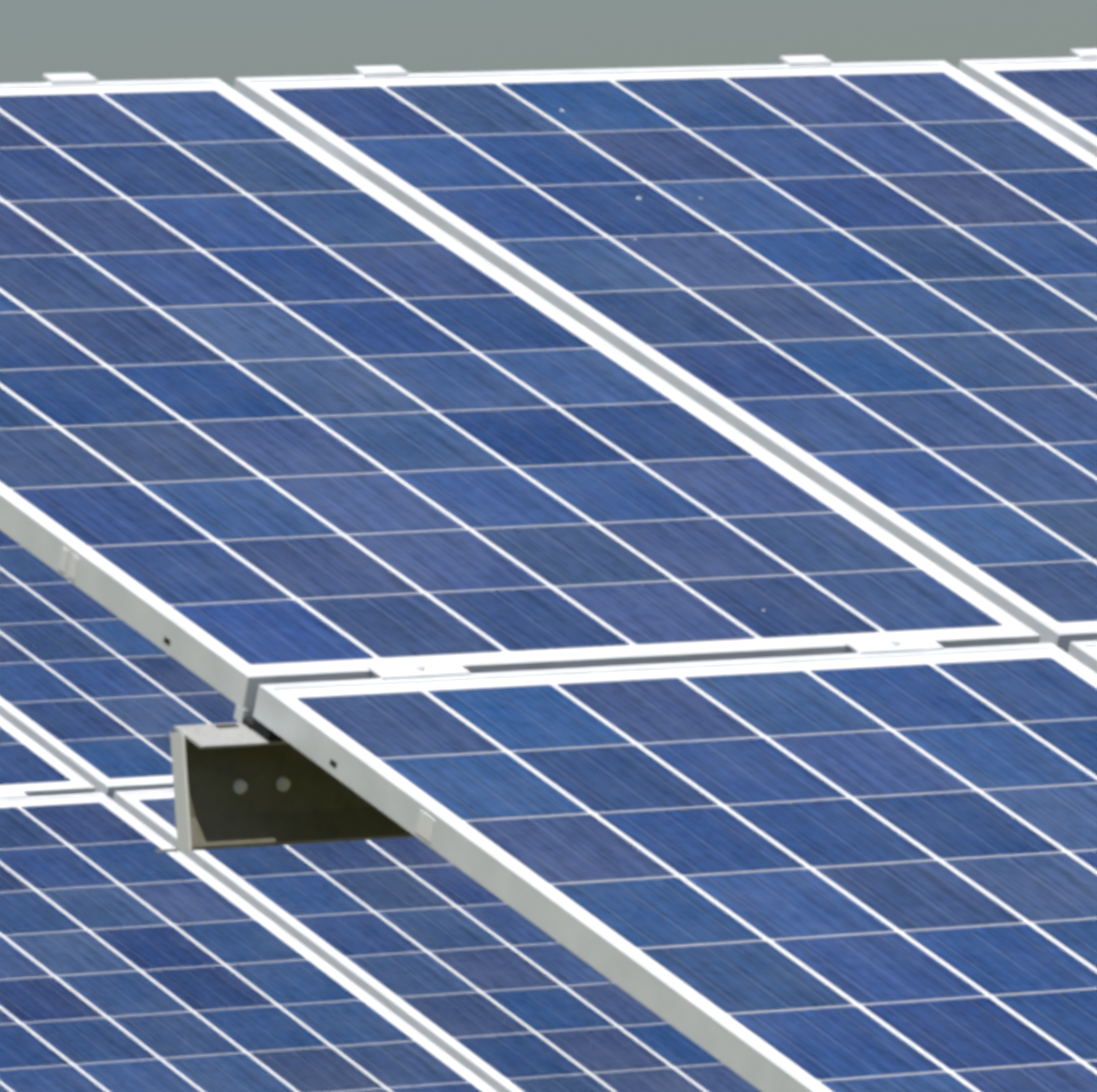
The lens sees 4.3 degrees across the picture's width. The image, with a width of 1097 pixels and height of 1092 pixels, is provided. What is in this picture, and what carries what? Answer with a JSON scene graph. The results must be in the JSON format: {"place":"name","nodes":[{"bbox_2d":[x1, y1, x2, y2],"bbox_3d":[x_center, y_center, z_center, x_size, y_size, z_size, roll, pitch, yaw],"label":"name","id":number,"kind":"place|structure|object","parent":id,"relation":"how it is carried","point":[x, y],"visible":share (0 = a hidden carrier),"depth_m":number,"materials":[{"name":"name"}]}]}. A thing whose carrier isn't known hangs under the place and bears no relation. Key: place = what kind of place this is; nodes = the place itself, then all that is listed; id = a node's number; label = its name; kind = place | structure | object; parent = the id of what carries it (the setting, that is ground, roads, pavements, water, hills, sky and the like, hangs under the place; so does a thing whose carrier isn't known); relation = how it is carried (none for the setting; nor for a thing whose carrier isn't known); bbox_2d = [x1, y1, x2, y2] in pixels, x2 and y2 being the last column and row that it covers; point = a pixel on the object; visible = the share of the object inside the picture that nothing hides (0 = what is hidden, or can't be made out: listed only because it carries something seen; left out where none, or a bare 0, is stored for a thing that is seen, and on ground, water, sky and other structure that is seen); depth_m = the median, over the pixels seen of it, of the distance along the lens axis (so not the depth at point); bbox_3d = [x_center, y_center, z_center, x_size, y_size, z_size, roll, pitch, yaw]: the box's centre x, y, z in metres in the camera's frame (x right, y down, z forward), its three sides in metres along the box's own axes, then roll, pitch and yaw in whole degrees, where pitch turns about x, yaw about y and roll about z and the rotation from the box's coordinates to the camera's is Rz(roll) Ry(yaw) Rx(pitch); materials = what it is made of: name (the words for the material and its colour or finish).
{"place":"outdoors","nodes":[
{"label":"outdoors","id":0,"kind":"place"},
{"bbox_2d":[0,0,1096,87],"label":"sky","id":1,"kind":"structure","parent":0,"point":[107,40],"materials":[{"name":"grey"}]},
{"label":"ground","id":2,"kind":"structure","parent":0,"visible":0},
{"bbox_2d":[156,705,414,852],"bbox_3d":[3.054,0.950,16.994,8.263,3.162,2.870,-3,-2,-35],"label":"mounting rail","id":3,"kind":"object","parent":2,"relation":"on","point":[247,779],"visible":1,"depth_m":14.68,"materials":[{"name":"metal"}]},
{"bbox_2d":[0,78,1039,708],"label":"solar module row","id":4,"kind":"object","parent":3,"relation":"on","point":[280,402],"visible":0.85,"depth_m":15.41,"materials":[{"name":"glass"},{"name":"silicon solar cells"},{"name":"aluminium"}]},
{"bbox_2d":[42,48,1096,679],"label":"panel clamps","id":5,"kind":"object","parent":3,"relation":"on","point":[456,668],"visible":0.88,"depth_m":15.11,"materials":[{"name":"metal"}]},
{"bbox_2d":[233,60,1096,653],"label":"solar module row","id":6,"kind":"object","parent":3,"relation":"on","point":[867,290],"visible":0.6,"depth_m":16.26,"materials":[{"name":"glass"},{"name":"silicon solar cells"},{"name":"aluminium"}]},
{"bbox_2d":[253,643,1096,1091],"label":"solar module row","id":7,"kind":"object","parent":3,"relation":"on","point":[847,873],"visible":1,"depth_m":14.51,"materials":[{"name":"glass"},{"name":"silicon solar cells"},{"name":"aluminium"}]},
{"bbox_2d":[58,547,434,842],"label":"frame labels","id":8,"kind":"object","parent":7,"relation":"attached to","point":[425,826],"visible":1,"depth_m":14.42,"materials":[{"name":"white"}]},
{"bbox_2d":[958,57,1096,156],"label":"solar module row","id":9,"kind":"object","parent":3,"relation":"on","point":[1059,95],"visible":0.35,"depth_m":17.02,"materials":[{"name":"glass"},{"name":"silicon solar cells"},{"name":"aluminium"}]},
{"bbox_2d":[1068,640,1096,672],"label":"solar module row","id":10,"kind":"object","parent":3,"relation":"on","point":[1084,653],"visible":0.42,"depth_m":15.21,"materials":[{"name":"metal"}]},
{"bbox_3d":[-0.277,1.343,23.741,9.279,3.162,2.870,-3,-2,-35],"label":"mounting structure row","id":11,"kind":"object","parent":2,"relation":"on","visible":0},
{"bbox_2d":[0,789,27,798],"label":"module clamps","id":12,"kind":"object","parent":11,"relation":"on","point":[10,793],"visible":0.06,"depth_m":23.31,"materials":[{"name":"metal"}]},
{"bbox_2d":[0,716,94,796],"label":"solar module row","id":13,"kind":"object","parent":11,"relation":"on","point":[29,767],"visible":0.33,"depth_m":23.45,"materials":[{"name":"glass"},{"name":"silicon solar cells"},{"name":"aluminium"}]},
{"bbox_2d":[0,530,237,799],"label":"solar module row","id":14,"kind":"object","parent":11,"relation":"on","point":[99,697],"visible":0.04,"depth_m":23.87,"materials":[{"name":"glass"},{"name":"silicon solar cells"},{"name":"aluminium"}]},
{"bbox_2d":[0,792,496,1091],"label":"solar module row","id":15,"kind":"object","parent":11,"relation":"on","point":[131,960],"visible":1,"depth_m":22.68,"materials":[{"name":"glass"},{"name":"silicon solar cells"},{"name":"aluminium"}]},
{"bbox_2d":[113,788,760,1091],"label":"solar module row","id":16,"kind":"object","parent":11,"relation":"on","point":[485,985],"visible":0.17,"depth_m":22.99,"materials":[{"name":"glass"},{"name":"silicon solar cells"},{"name":"aluminium"}]}
]}

